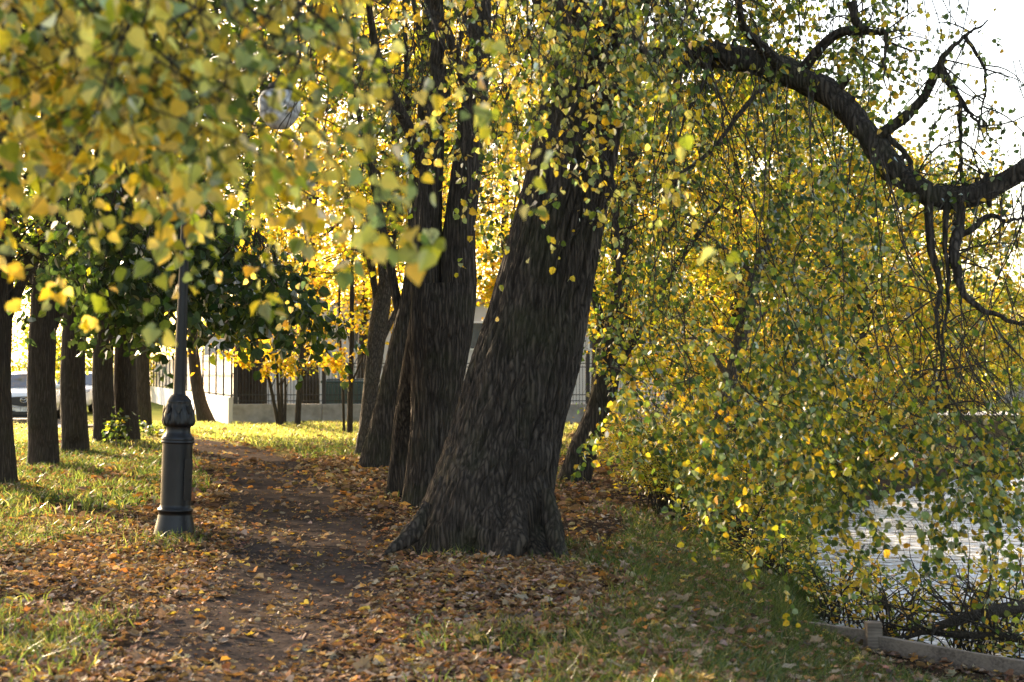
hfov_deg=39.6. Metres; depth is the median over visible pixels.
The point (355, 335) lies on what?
window
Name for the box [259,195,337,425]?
sapling
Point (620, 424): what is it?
bank shrub
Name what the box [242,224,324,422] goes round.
sapling
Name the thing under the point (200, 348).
weeping tree
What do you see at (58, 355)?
weeping tree
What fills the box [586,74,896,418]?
shore tree
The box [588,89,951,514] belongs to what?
waterside tree
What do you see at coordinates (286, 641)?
path
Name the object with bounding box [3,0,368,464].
row lime tree
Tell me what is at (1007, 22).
sky
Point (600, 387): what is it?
bank tree
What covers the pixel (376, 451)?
leaning tree
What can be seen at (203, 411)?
bent tree
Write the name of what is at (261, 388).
trunk behind railings
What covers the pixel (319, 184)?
golden maple
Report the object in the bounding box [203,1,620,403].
trunk behind railings
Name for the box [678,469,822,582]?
shrub
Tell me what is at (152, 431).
sprouting shrub
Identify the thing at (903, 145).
shore tree
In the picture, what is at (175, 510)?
street lamp
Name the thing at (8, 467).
row lime tree
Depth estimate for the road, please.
47.70 m
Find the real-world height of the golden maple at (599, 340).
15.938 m
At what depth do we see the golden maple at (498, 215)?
80.29 m
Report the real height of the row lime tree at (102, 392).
14.047 m
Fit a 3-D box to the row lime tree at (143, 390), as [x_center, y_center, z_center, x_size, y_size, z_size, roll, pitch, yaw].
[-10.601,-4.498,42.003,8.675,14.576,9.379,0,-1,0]
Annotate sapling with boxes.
[213,212,300,424]
[238,154,332,423]
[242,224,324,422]
[244,199,327,424]
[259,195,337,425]
[288,117,405,431]
[298,191,400,433]
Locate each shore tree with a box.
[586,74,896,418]
[587,26,915,462]
[681,118,1023,502]
[686,73,938,419]
[811,140,1023,416]
[875,266,1023,405]
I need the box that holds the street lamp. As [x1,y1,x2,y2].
[93,70,300,537]
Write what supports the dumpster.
on the ground at (156, 416)
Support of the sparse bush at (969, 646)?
in the water
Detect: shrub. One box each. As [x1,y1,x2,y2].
[101,406,135,444]
[139,420,165,438]
[573,372,715,469]
[579,398,739,519]
[646,396,800,509]
[660,437,836,548]
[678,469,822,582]
[700,513,833,583]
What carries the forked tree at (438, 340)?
on the ground at (156, 416)
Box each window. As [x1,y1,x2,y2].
[354,321,368,349]
[470,321,482,349]
[588,324,592,349]
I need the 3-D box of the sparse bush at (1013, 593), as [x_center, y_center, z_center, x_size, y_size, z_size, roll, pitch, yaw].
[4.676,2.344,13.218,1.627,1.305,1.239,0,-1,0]
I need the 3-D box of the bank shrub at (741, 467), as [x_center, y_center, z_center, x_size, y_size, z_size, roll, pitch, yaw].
[3.126,1.711,21.438,2.505,2.018,2.154,0,-1,0]
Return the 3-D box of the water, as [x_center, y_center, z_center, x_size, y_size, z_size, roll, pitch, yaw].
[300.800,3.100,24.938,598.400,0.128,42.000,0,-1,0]
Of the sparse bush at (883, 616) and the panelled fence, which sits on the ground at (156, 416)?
the panelled fence
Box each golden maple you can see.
[227,11,385,297]
[240,0,482,378]
[331,0,540,297]
[399,4,549,320]
[501,20,688,386]
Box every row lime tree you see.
[0,0,329,483]
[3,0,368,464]
[14,1,325,454]
[14,25,296,442]
[18,0,330,441]
[20,2,307,428]
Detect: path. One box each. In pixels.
[124,439,391,681]
[896,412,1017,414]
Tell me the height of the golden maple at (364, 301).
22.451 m
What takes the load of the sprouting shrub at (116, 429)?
on the ground at (156, 416)
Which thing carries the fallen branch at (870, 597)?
in the water
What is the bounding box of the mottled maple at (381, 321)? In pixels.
[239,0,545,454]
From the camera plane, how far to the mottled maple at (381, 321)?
29.16 m
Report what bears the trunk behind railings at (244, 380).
on the ground at (156, 416)
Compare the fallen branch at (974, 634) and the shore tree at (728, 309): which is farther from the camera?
the shore tree at (728, 309)
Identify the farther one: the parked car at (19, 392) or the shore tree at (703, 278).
the parked car at (19, 392)
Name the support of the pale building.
on the ground at (156, 416)
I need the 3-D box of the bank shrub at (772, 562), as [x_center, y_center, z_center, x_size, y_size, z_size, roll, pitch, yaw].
[2.699,2.184,15.173,1.421,0.855,1.079,1,-1,-29]
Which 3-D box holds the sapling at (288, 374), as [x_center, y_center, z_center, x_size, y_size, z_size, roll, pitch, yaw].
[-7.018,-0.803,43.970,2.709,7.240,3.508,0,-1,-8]
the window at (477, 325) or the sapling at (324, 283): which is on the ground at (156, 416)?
the sapling at (324, 283)
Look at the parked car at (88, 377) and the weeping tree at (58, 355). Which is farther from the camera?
the weeping tree at (58, 355)
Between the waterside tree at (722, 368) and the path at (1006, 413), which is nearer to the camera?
the waterside tree at (722, 368)
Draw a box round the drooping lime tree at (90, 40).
[0,0,740,346]
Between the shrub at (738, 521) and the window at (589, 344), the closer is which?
the shrub at (738, 521)
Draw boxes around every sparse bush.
[768,529,926,624]
[810,548,986,641]
[890,569,1023,657]
[922,548,1023,653]
[957,601,1023,659]
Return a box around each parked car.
[11,371,60,418]
[57,371,92,412]
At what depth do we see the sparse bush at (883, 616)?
12.86 m
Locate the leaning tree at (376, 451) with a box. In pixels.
[226,0,548,469]
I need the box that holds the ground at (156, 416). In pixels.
[0,374,1023,681]
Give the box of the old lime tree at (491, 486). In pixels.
[239,0,1023,643]
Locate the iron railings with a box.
[233,351,677,424]
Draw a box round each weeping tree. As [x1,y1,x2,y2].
[11,193,114,377]
[14,282,175,387]
[168,312,204,390]
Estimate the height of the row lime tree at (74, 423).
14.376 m
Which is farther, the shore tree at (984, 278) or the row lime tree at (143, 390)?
the shore tree at (984, 278)
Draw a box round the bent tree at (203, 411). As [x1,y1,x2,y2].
[23,36,516,422]
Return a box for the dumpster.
[320,379,379,403]
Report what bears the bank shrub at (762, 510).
on the ground at (156, 416)
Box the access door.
[183,459,192,500]
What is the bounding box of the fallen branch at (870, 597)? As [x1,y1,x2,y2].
[849,565,890,609]
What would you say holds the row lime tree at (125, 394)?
on the ground at (156, 416)
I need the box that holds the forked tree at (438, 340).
[276,0,787,507]
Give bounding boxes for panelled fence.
[150,346,238,423]
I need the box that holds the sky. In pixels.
[11,0,1023,372]
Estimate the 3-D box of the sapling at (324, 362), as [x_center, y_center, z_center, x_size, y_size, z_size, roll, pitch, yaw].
[-4.430,-1.770,38.865,3.619,8.950,2.645,0,-1,0]
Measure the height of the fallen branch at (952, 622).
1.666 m
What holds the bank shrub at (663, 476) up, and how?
on the ground at (156, 416)
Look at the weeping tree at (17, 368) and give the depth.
91.04 m
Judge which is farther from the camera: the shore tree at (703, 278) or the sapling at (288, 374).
the sapling at (288, 374)
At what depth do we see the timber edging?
11.00 m
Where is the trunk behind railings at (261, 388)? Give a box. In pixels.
[174,0,529,403]
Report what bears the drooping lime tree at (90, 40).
on the ground at (156, 416)
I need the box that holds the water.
[812,477,1023,657]
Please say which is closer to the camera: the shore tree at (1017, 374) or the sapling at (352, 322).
the sapling at (352, 322)
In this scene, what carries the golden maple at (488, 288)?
on the ground at (156, 416)
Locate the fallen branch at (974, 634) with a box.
[805,529,1023,658]
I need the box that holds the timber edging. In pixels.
[796,620,1023,678]
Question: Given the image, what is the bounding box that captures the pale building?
[204,298,703,404]
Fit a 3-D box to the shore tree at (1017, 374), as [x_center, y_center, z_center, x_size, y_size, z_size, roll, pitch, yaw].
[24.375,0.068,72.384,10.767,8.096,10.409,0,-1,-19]
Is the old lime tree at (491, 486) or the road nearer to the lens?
the old lime tree at (491, 486)
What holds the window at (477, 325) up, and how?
in the pale building
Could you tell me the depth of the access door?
14.56 m
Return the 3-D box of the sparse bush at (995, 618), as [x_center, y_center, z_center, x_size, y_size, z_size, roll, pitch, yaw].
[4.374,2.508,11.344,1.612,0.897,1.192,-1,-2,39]
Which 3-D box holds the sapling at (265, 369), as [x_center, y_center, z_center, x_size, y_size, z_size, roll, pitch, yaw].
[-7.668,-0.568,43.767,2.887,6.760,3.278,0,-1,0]
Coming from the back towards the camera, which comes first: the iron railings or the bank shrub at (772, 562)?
the iron railings
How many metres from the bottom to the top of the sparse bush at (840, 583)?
1.090 m
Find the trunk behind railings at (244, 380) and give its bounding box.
[24,0,540,403]
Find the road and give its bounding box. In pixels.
[13,418,92,428]
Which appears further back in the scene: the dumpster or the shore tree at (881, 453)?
the dumpster
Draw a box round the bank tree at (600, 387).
[490,0,844,482]
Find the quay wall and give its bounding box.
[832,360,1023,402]

